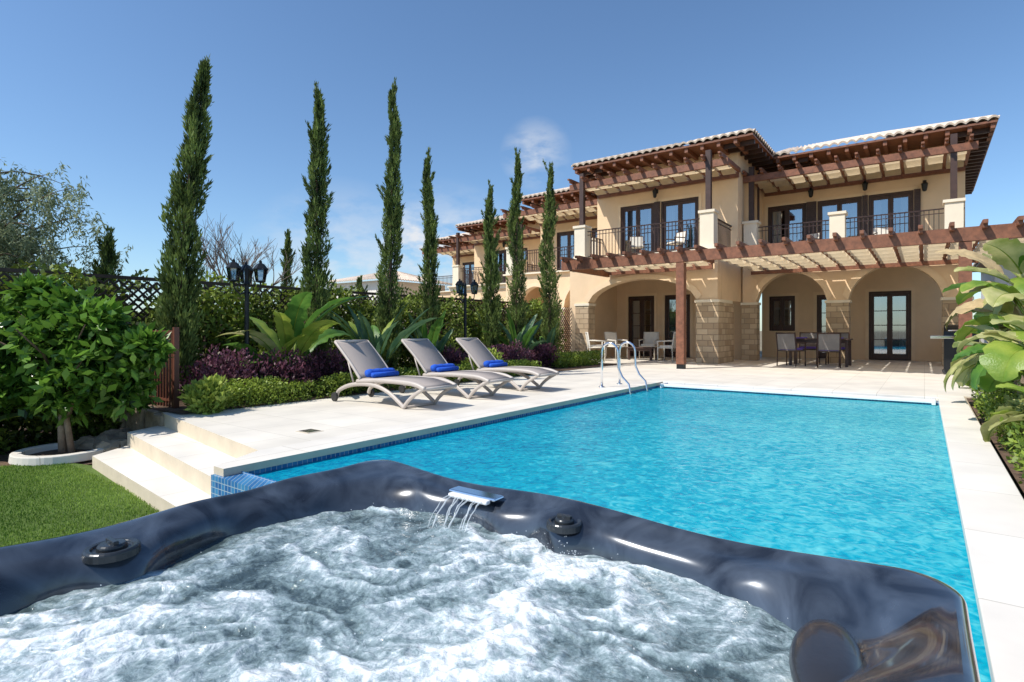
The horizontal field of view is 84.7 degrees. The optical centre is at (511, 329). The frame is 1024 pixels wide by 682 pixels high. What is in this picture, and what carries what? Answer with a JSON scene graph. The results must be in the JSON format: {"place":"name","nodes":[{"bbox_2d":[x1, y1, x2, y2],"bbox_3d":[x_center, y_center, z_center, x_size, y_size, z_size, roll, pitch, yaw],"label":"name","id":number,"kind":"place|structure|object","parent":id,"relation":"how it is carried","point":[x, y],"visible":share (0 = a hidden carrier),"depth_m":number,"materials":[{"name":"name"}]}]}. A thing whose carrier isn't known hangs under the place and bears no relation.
{"place":"outdoors","nodes":[
{"label":"outdoors","id":0,"kind":"place"},
{"bbox_2d":[0,462,158,546],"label":"lawn","id":1,"kind":"structure","parent":0,"point":[41,502],"depth_m":4.58,"materials":[{"name":"green plant"}]},
{"bbox_2d":[0,460,980,681],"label":"hot tub","id":2,"kind":"object","parent":1,"relation":"on","point":[380,571],"visible":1,"depth_m":1.45,"materials":[{"name":"plastic"}]},
{"bbox_2d":[329,271,449,327],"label":"distant house","id":3,"kind":"structure","parent":0,"point":[372,286],"depth_m":39.20,"materials":[{"name":"paint"}]},
{"bbox_2d":[0,331,1023,498],"bbox_3d":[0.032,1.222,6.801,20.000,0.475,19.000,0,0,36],"label":"soil bed","id":4,"kind":"object","parent":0,"point":[1003,452],"visible":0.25,"depth_m":6.86,"materials":[{"name":"brown soil"}]},
{"bbox_2d":[0,405,51,421],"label":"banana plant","id":5,"kind":"object","parent":4,"relation":"on","point":[4,417],"visible":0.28,"depth_m":6.33,"materials":[{"name":"green plant"}]},
{"bbox_2d":[8,441,103,465],"bbox_3d":[-5.011,1.375,6.287,0.938,0.090,0.938,0,0,36],"label":"ring","id":6,"kind":"object","parent":4,"relation":"on","point":[40,455],"visible":0.66,"depth_m":6.01,"materials":[{"name":"stone"}]},
{"bbox_2d":[0,268,177,452],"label":"orange tree","id":7,"kind":"object","parent":6,"relation":"on","point":[60,346],"visible":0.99,"depth_m":6.21,"materials":[{"name":"green plant"}]},
{"bbox_2d":[0,400,122,454],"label":"lawn side hedge","id":8,"kind":"object","parent":4,"relation":"on","point":[11,431],"visible":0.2,"depth_m":6.89,"materials":[{"name":"green plant"}]},
{"bbox_2d":[0,157,133,297],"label":"pepper tree","id":9,"kind":"object","parent":4,"relation":"on","point":[15,243],"visible":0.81,"depth_m":9.07,"materials":[{"name":"green plant"}]},
{"bbox_2d":[74,428,130,452],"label":"garden rocks","id":10,"kind":"object","parent":4,"relation":"on","point":[111,439],"visible":0.59,"depth_m":6.54,"materials":[{"name":"grey stone"}]},
{"bbox_2d":[91,224,122,301],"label":"cypress tree","id":11,"kind":"object","parent":4,"relation":"on","point":[107,265],"visible":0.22,"depth_m":9.23,"materials":[{"name":"green plant"}]},
{"bbox_2d":[88,405,166,430],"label":"retaining wall","id":12,"kind":"structure","parent":4,"relation":"on","point":[144,418],"depth_m":7.02,"materials":[{"name":"grey stone"}]},
{"bbox_2d":[147,327,178,407],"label":"garden gate","id":13,"kind":"structure","parent":4,"relation":"on","point":[169,398],"depth_m":7.16,"materials":[{"name":"brown wood"}]},
{"bbox_2d":[152,55,214,389],"bbox_3d":[-4.670,-1.387,7.944,0.811,5.078,0.756,0,0,36],"label":"cypress tree","id":14,"kind":"object","parent":4,"relation":"on","point":[179,296],"visible":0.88,"depth_m":7.83,"materials":[{"name":"green plant"}]},
{"bbox_2d":[129,307,273,332],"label":"distant tree line","id":15,"kind":"object","parent":4,"relation":"on","point":[133,322],"depth_m":46.04,"materials":[{"name":"green plant"}]},
{"bbox_2d":[177,373,234,414],"bbox_3d":[-3.681,0.811,6.759,0.644,0.574,0.626,0,0,-8],"label":"variegated shrub","id":16,"kind":"object","parent":4,"relation":"on","point":[210,394],"visible":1,"depth_m":6.66,"materials":[{"name":"green plant"}]},
{"bbox_2d":[179,344,269,401],"bbox_3d":[-3.912,0.610,7.735,1.114,0.873,1.272,0,0,36],"label":"purple loropetalum shrub","id":17,"kind":"object","parent":4,"relation":"on","point":[230,365],"visible":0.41,"depth_m":7.56,"materials":[{"name":"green plant"}]},
{"bbox_2d":[226,259,267,398],"bbox_3d":[-3.842,0.010,8.042,0.555,2.020,0.494,0,0,36],"label":"garden lamp post","id":18,"kind":"object","parent":4,"relation":"on","point":[247,268],"visible":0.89,"depth_m":8.04,"materials":[{"name":"black metal"}]},
{"bbox_2d":[193,210,302,317],"bbox_3d":[-6.237,-0.558,12.579,2.514,4.115,2.603,0,0,19],"label":"bare tree","id":19,"kind":"object","parent":4,"relation":"on","point":[219,245],"visible":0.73,"depth_m":12.05,"materials":[{"name":"brown plant"}]},
{"bbox_2d":[237,343,295,377],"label":"garden shrub","id":20,"kind":"object","parent":4,"relation":"on","point":[260,351],"visible":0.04,"depth_m":8.98,"materials":[{"name":"green plant"}]},
{"bbox_2d":[222,334,312,374],"bbox_3d":[-3.639,0.536,8.505,1.200,0.938,1.566,0,0,-19],"label":"banana plant","id":21,"kind":"object","parent":4,"relation":"on","point":[237,346],"visible":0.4,"depth_m":8.22,"materials":[{"name":"green plant"}]},
{"bbox_2d":[0,257,542,428],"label":"lattice fence","id":22,"kind":"object","parent":4,"relation":"on","point":[218,278],"visible":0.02,"depth_m":9.83,"materials":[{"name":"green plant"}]},
{"bbox_2d":[0,263,566,427],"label":"climbing hedge","id":23,"kind":"object","parent":4,"relation":"on","point":[221,302],"visible":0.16,"depth_m":9.82,"materials":[{"name":"green plant"}]},
{"bbox_2d":[250,346,320,398],"bbox_3d":[-3.431,0.643,8.282,1.069,0.815,1.173,0,0,36],"label":"purple loropetalum shrub","id":24,"kind":"object","parent":4,"relation":"on","point":[282,374],"visible":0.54,"depth_m":8.21,"materials":[{"name":"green plant"}]},
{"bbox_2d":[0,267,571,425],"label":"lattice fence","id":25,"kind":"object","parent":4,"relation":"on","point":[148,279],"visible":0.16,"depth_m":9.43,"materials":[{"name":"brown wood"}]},
{"bbox_2d":[279,229,298,303],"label":"cypress tree","id":26,"kind":"object","parent":4,"relation":"on","point":[287,248],"visible":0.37,"depth_m":15.24,"materials":[{"name":"green plant"}]},
{"bbox_2d":[217,292,367,375],"bbox_3d":[-3.256,0.232,8.798,2.106,1.536,2.344,0,0,36],"label":"banana plant","id":27,"kind":"object","parent":4,"relation":"on","point":[289,322],"visible":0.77,"depth_m":8.46,"materials":[{"name":"green plant"}]},
{"bbox_2d":[298,80,335,382],"bbox_3d":[-3.392,-1.520,9.744,0.667,5.641,0.700,0,0,-13],"label":"cypress tree","id":28,"kind":"object","parent":4,"relation":"on","point":[315,280],"visible":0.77,"depth_m":9.67,"materials":[{"name":"green plant"}]},
{"bbox_2d":[300,346,350,391],"bbox_3d":[-3.039,0.650,9.037,0.967,0.810,0.963,0,0,2],"label":"purple loropetalum shrub","id":29,"kind":"object","parent":4,"relation":"on","point":[334,365],"visible":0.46,"depth_m":8.95,"materials":[{"name":"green plant"}]},
{"bbox_2d":[327,335,354,382],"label":"garden shrub","id":30,"kind":"object","parent":4,"relation":"on","point":[334,346],"visible":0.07,"depth_m":10.11,"materials":[{"name":"green plant"}]},
{"bbox_2d":[338,310,383,358],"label":"garden shrub","id":31,"kind":"object","parent":4,"relation":"on","point":[351,318],"visible":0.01,"depth_m":11.12,"materials":[{"name":"green plant"}]},
{"bbox_2d":[355,275,368,301],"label":"cypress tree","id":32,"kind":"object","parent":4,"relation":"on","point":[358,285],"visible":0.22,"depth_m":20.99,"materials":[{"name":"green plant"}]},
{"bbox_2d":[323,303,435,363],"bbox_3d":[-2.393,0.241,9.935,2.112,1.532,1.721,0,0,-11],"label":"bird of paradise plant","id":33,"kind":"object","parent":4,"relation":"on","point":[361,329],"visible":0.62,"depth_m":9.89,"materials":[{"name":"green plant"}]},
{"bbox_2d":[222,357,541,410],"bbox_3d":[-1.645,0.830,9.926,0.592,0.443,7.224,0,0,36],"label":"boxwood hedge","id":34,"kind":"object","parent":4,"relation":"on","point":[264,386],"visible":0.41,"depth_m":7.91,"materials":[{"name":"green plant"}]},
{"bbox_2d":[373,77,405,370],"bbox_3d":[-2.420,-1.837,11.104,0.619,6.275,0.685,0,0,-17],"label":"cypress tree","id":35,"kind":"object","parent":4,"relation":"on","point":[392,222],"visible":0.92,"depth_m":10.99,"materials":[{"name":"green plant"}]},
{"bbox_2d":[396,310,453,368],"bbox_3d":[-1.650,0.302,11.148,1.053,1.409,1.758,0,0,-39],"label":"bird of paradise plant","id":36,"kind":"object","parent":4,"relation":"on","point":[420,332],"visible":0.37,"depth_m":11.00,"materials":[{"name":"green plant"}]},
{"bbox_2d":[416,145,441,333],"bbox_3d":[-1.775,-1.314,11.961,0.651,5.228,0.634,0,0,36],"label":"cypress tree","id":37,"kind":"object","parent":4,"relation":"on","point":[430,218],"visible":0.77,"depth_m":11.89,"materials":[{"name":"green plant"}]},
{"bbox_2d":[418,332,457,368],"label":"garden shrub","id":38,"kind":"object","parent":4,"relation":"on","point":[449,344],"visible":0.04,"depth_m":12.34,"materials":[{"name":"green plant"}]},
{"bbox_2d":[441,345,469,377],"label":"purple loropetalum shrub","id":39,"kind":"object","parent":4,"relation":"on","point":[451,356],"visible":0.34,"depth_m":11.48,"materials":[{"name":"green plant"}]},
{"bbox_2d":[438,314,472,363],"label":"garden shrub","id":40,"kind":"object","parent":4,"relation":"on","point":[457,335],"visible":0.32,"depth_m":13.29,"materials":[{"name":"green plant"}]},
{"bbox_2d":[455,279,478,360],"bbox_3d":[-1.054,-0.040,12.260,0.555,2.120,0.494,0,0,36],"label":"garden lamp post","id":41,"kind":"object","parent":4,"relation":"on","point":[463,287],"visible":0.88,"depth_m":12.26,"materials":[{"name":"black metal"}]},
{"bbox_2d":[461,347,503,369],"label":"variegated shrub","id":42,"kind":"object","parent":4,"relation":"on","point":[494,352],"visible":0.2,"depth_m":11.50,"materials":[{"name":"green plant"}]},
{"bbox_2d":[460,344,508,364],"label":"purple loropetalum shrub","id":43,"kind":"object","parent":4,"relation":"on","point":[493,346],"visible":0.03,"depth_m":12.30,"materials":[{"name":"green plant"}]},
{"bbox_2d":[432,222,540,328],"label":"walls","id":44,"kind":"structure","parent":4,"relation":"on","point":[479,252],"depth_m":30.40,"materials":[{"name":"paint"}]},
{"bbox_2d":[420,224,540,264],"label":"pergola beams","id":45,"kind":"structure","parent":44,"relation":"attached to","point":[457,240],"depth_m":30.70,"materials":[{"name":"brown wood"}]},
{"bbox_2d":[440,231,540,255],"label":"shade canopies","id":46,"kind":"object","parent":45,"relation":"attached to","point":[471,251],"visible":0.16,"depth_m":31.96,"materials":[{"name":"wood"}]},
{"bbox_2d":[423,260,539,289],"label":"balcony railings","id":47,"kind":"object","parent":44,"relation":"on","point":[458,272],"visible":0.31,"depth_m":30.61,"materials":[{"name":"beige paint"}]},
{"bbox_2d":[436,215,534,245],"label":"tiled roof","id":48,"kind":"structure","parent":44,"relation":"on","point":[472,226],"depth_m":31.66,"materials":[{"name":"tile"}]},
{"bbox_2d":[461,241,528,315],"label":"doors and windows","id":49,"kind":"structure","parent":44,"relation":"attached to","point":[469,264],"depth_m":32.46,"materials":[{"name":"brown wood"}]},
{"bbox_2d":[476,179,503,350],"bbox_3d":[-0.499,-1.193,13.644,0.659,4.985,0.626,0,0,-33],"label":"cypress tree","id":50,"kind":"object","parent":4,"relation":"on","point":[491,280],"visible":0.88,"depth_m":13.58,"materials":[{"name":"green plant"}]},
{"bbox_2d":[480,331,510,353],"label":"garden shrub","id":51,"kind":"object","parent":4,"relation":"on","point":[482,339],"visible":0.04,"depth_m":13.99,"materials":[{"name":"green plant"}]},
{"bbox_2d":[474,308,544,358],"bbox_3d":[-0.051,0.246,13.746,1.736,1.521,1.157,0,0,-6],"label":"bird of paradise plant","id":52,"kind":"object","parent":4,"relation":"on","point":[527,334],"visible":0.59,"depth_m":13.63,"materials":[{"name":"green plant"}]},
{"bbox_2d":[503,147,531,345],"bbox_3d":[0.133,-1.719,14.507,0.756,6.038,0.700,0,0,36],"label":"cypress tree","id":53,"kind":"object","parent":4,"relation":"on","point":[518,308],"visible":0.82,"depth_m":14.42,"materials":[{"name":"green plant"}]},
{"bbox_2d":[497,338,538,365],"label":"purple loropetalum shrub","id":54,"kind":"object","parent":4,"relation":"on","point":[512,353],"visible":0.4,"depth_m":13.09,"materials":[{"name":"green plant"}]},
{"bbox_2d":[527,342,559,368],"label":"purple loropetalum shrub","id":55,"kind":"object","parent":4,"relation":"on","point":[542,353],"visible":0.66,"depth_m":14.40,"materials":[{"name":"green plant"}]},
{"bbox_2d":[532,323,557,366],"bbox_3d":[0.837,0.393,15.143,0.869,1.223,1.242,0,0,9],"label":"bird of paradise plant","id":56,"kind":"object","parent":4,"relation":"on","point":[551,336],"visible":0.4,"depth_m":14.73,"materials":[{"name":"green plant"}]},
{"bbox_2d":[537,160,563,351],"bbox_3d":[1.032,-1.708,15.433,0.826,6.016,0.682,0,0,36],"label":"cypress tree","id":57,"kind":"object","parent":4,"relation":"on","point":[549,291],"visible":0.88,"depth_m":15.35,"materials":[{"name":"green plant"}]},
{"bbox_2d":[542,349,604,367],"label":"boxwood hedge","id":58,"kind":"object","parent":4,"relation":"on","point":[579,359],"visible":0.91,"depth_m":15.10,"materials":[{"name":"green plant"}]},
{"bbox_2d":[211,382,990,681],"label":"swimming pool","id":59,"kind":"structure","parent":4,"relation":"in","point":[862,478],"depth_m":4.45,"materials":[{"name":"liquid"}]},
{"bbox_2d":[214,379,1023,681],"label":"pool coping","id":60,"kind":"object","parent":4,"relation":"on","point":[990,500],"visible":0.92,"depth_m":3.83,"materials":[{"name":"stone"}]},
{"bbox_2d":[935,238,1023,315],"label":"banana plant","id":61,"kind":"object","parent":4,"relation":"on","point":[1007,253],"visible":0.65,"depth_m":7.12,"materials":[{"name":"green plant"}]},
{"bbox_2d":[943,324,1018,392],"bbox_3d":[6.711,0.342,7.327,1.601,1.316,1.605,0,0,-36],"label":"banana plant","id":62,"kind":"object","parent":4,"relation":"on","point":[956,363],"visible":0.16,"depth_m":7.42,"materials":[{"name":"green plant"}]},
{"bbox_2d":[945,280,1023,393],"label":"banana plant","id":63,"kind":"object","parent":4,"relation":"on","point":[1008,297],"visible":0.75,"depth_m":6.65,"materials":[{"name":"green plant"}]},
{"bbox_2d":[951,314,1023,391],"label":"banana plant","id":64,"kind":"object","parent":4,"relation":"on","point":[987,382],"visible":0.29,"depth_m":6.06,"materials":[{"name":"green plant"}]},
{"bbox_2d":[952,319,1023,389],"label":"banana plant","id":65,"kind":"object","parent":4,"relation":"on","point":[1002,360],"visible":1,"depth_m":5.24,"materials":[{"name":"green plant"}]},
{"bbox_2d":[970,382,1023,483],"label":"border hedge","id":66,"kind":"object","parent":4,"relation":"on","point":[986,403],"visible":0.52,"depth_m":4.98,"materials":[{"name":"green plant"}]},
{"bbox_2d":[981,265,1015,342],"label":"walls","id":67,"kind":"structure","parent":4,"relation":"on","point":[1007,273],"depth_m":22.80,"materials":[{"name":"beige paint"}]},
{"bbox_2d":[972,263,984,271],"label":"roof","id":68,"kind":"structure","parent":67,"relation":"on","point":[980,265],"depth_m":26.02,"materials":[{"name":"tile"}]},
{"bbox_2d":[980,383,1023,441],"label":"banana plant","id":69,"kind":"object","parent":4,"relation":"on","point":[989,426],"visible":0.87,"depth_m":4.88,"materials":[{"name":"green plant"}]},
{"bbox_2d":[988,379,1023,436],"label":"dry flowering shrub","id":70,"kind":"object","parent":4,"relation":"on","point":[1018,400],"visible":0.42,"depth_m":5.17,"materials":[{"name":"green plant"}]},
{"bbox_2d":[0,0,1023,330],"label":"sky","id":71,"kind":"structure","parent":0,"point":[100,89],"materials":[{"name":"blue"}]},
{"bbox_2d":[92,355,1012,511],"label":"patio terrace","id":72,"kind":"structure","parent":0,"point":[174,460],"depth_m":7.02,"materials":[{"name":"stone"}]},
{"bbox_2d":[295,429,321,433],"bbox_3d":[-1.987,0.997,5.517,0.205,0.007,0.180,0,0,36],"label":"drain grate","id":73,"kind":"object","parent":72,"relation":"on","point":[307,431],"visible":1,"depth_m":5.50,"materials":[{"name":"silver metal"}]},
{"bbox_2d":[331,340,456,408],"bbox_3d":[-1.605,0.578,7.581,1.807,0.861,0.670,0,0,36],"label":"sun lounger","id":74,"kind":"object","parent":72,"relation":"on","point":[368,365],"visible":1,"depth_m":7.61,"materials":[{"name":"plastic"}]},
{"bbox_2d":[399,338,513,398],"bbox_3d":[-0.865,0.578,8.589,1.807,0.861,0.670,0,0,36],"label":"sun lounger","id":75,"kind":"object","parent":72,"relation":"on","point":[429,358],"visible":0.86,"depth_m":8.61,"materials":[{"name":"plastic"}]},
{"bbox_2d":[454,338,558,390],"bbox_3d":[-0.107,0.578,9.620,1.807,0.861,0.670,0,0,36],"label":"sun lounger","id":76,"kind":"object","parent":72,"relation":"on","point":[479,353],"visible":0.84,"depth_m":9.66,"materials":[{"name":"plastic"}]},
{"bbox_2d":[585,332,604,360],"bbox_3d":[2.695,0.539,18.228,0.589,0.924,0.560,0,0,0],"label":"lounge armchair","id":77,"kind":"object","parent":72,"relation":"on","point":[589,346],"visible":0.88,"depth_m":17.97,"materials":[{"name":"white plastic"}]},
{"bbox_2d":[604,332,627,358],"bbox_3d":[3.538,0.539,19.126,0.560,0.924,0.589,0,0,-32],"label":"lounge armchair","id":78,"kind":"object","parent":72,"relation":"on","point":[610,336],"visible":0.81,"depth_m":19.20,"materials":[{"name":"white fabric"}]},
{"bbox_2d":[599,341,647,393],"bbox_3d":[1.982,1.055,9.835,0.650,1.690,0.800,0,0,36],"label":"pool ladder","id":79,"kind":"object","parent":72,"relation":"on","point":[620,375],"visible":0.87,"depth_m":9.70,"materials":[{"name":"silver metal"}]},
{"bbox_2d":[626,347,656,360],"bbox_3d":[4.316,0.790,18.544,0.900,0.420,0.600,0,0,36],"label":"coffee table","id":80,"kind":"object","parent":72,"relation":"on","point":[642,349],"visible":0.84,"depth_m":18.32,"materials":[{"name":"grey wood"}]},
{"bbox_2d":[639,332,658,358],"bbox_3d":[4.759,0.539,19.488,0.560,0.924,0.589,0,0,31],"label":"lounge armchair","id":81,"kind":"object","parent":72,"relation":"on","point":[650,339],"visible":0.91,"depth_m":19.62,"materials":[{"name":"white fabric"}]},
{"bbox_2d":[657,332,675,361],"bbox_3d":[4.982,0.539,17.806,0.604,0.924,0.575,0,0,36],"label":"lounge armchair","id":82,"kind":"object","parent":72,"relation":"on","point":[672,346],"visible":0.71,"depth_m":17.59,"materials":[{"name":"white plastic"}]},
{"bbox_2d":[503,144,973,365],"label":"walls","id":83,"kind":"structure","parent":72,"relation":"on","point":[726,311],"depth_m":18.27,"materials":[{"name":"paint"}]},
{"bbox_2d":[629,236,643,251],"bbox_3d":[4.157,-2.752,18.682,0.476,0.785,0.500,0,0,8],"label":"balcony chair","id":84,"kind":"object","parent":83,"relation":"on","point":[639,242],"visible":0.7,"depth_m":18.86,"materials":[{"name":"white fabric"}]},
{"bbox_2d":[665,231,685,250],"bbox_3d":[5.221,-2.752,17.901,0.500,0.785,0.476,0,0,-25],"label":"balcony chair","id":85,"kind":"object","parent":83,"relation":"on","point":[682,237],"visible":0.64,"depth_m":17.89,"materials":[{"name":"white plastic"}]},
{"bbox_2d":[505,197,965,273],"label":"balcony railings","id":86,"kind":"object","parent":83,"relation":"on","point":[711,234],"visible":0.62,"depth_m":17.14,"materials":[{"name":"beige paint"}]},
{"bbox_2d":[555,173,927,360],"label":"doors and windows","id":87,"kind":"structure","parent":83,"relation":"attached to","point":[889,323],"depth_m":19.52,"materials":[{"name":"brown wood"}]},
{"bbox_2d":[521,115,999,206],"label":"tiled roof","id":88,"kind":"structure","parent":83,"relation":"on","point":[751,145],"depth_m":18.15,"materials":[{"name":"tile"}]},
{"bbox_2d":[799,232,820,240],"bbox_3d":[9.616,-2.752,18.148,0.500,0.785,0.476,0,0,-37],"label":"balcony chair","id":89,"kind":"object","parent":83,"relation":"on","point":[815,235],"visible":0.28,"depth_m":18.22,"materials":[{"name":"white plastic"}]},
{"bbox_2d":[873,226,894,234],"bbox_3d":[11.219,-2.752,16.971,0.476,0.785,0.500,0,0,19],"label":"balcony chair","id":90,"kind":"object","parent":83,"relation":"on","point":[884,230],"visible":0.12,"depth_m":17.15,"materials":[{"name":"white plastic"}]},
{"bbox_2d":[500,133,1023,368],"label":"pergola beams","id":91,"kind":"structure","parent":72,"relation":"on","point":[964,237],"depth_m":15.38,"materials":[{"name":"brown wood"}]},
{"bbox_2d":[519,151,1023,271],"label":"shade canopies","id":92,"kind":"object","parent":91,"relation":"attached to","point":[883,255],"visible":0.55,"depth_m":16.95,"materials":[{"name":"fabric"}]},
{"bbox_2d":[775,332,805,366],"bbox_3d":[7.638,0.539,15.393,0.589,0.924,0.560,0,0,-36],"label":"garden chair","id":93,"kind":"object","parent":72,"relation":"on","point":[786,342],"visible":1,"depth_m":15.25,"materials":[{"name":"grey fabric"}]},
{"bbox_2d":[799,332,819,363],"bbox_3d":[8.691,0.539,16.476,0.560,0.924,0.589,0,0,36],"label":"garden chair","id":94,"kind":"object","parent":72,"relation":"on","point":[810,346],"visible":0.38,"depth_m":16.63,"materials":[{"name":"grey fabric"}]},
{"bbox_2d":[789,337,852,366],"bbox_3d":[8.585,0.610,15.656,1.500,0.780,0.900,0,0,36],"label":"dining table","id":95,"kind":"object","parent":72,"relation":"on","point":[846,341],"visible":0.66,"depth_m":15.52,"materials":[{"name":"brown wood"}]},
{"bbox_2d":[816,332,840,367],"bbox_3d":[8.372,0.539,14.853,0.560,0.924,0.589,0,0,27],"label":"garden chair","id":96,"kind":"object","parent":72,"relation":"on","point":[828,342],"visible":0.98,"depth_m":14.65,"materials":[{"name":"grey fabric"}]},
{"bbox_2d":[825,332,849,364],"bbox_3d":[9.295,0.539,16.032,0.560,0.924,0.589,0,0,36],"label":"garden chair","id":97,"kind":"object","parent":72,"relation":"on","point":[844,334],"visible":0.17,"depth_m":16.12,"materials":[{"name":"grey fabric"}]},
{"bbox_2d":[930,325,982,373],"bbox_3d":[9.956,0.445,12.456,1.100,1.110,0.534,0,0,36],"label":"barbecue grill","id":98,"kind":"object","parent":72,"relation":"on","point":[950,351],"visible":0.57,"depth_m":12.41,"materials":[{"name":"black metal"}]}
]}

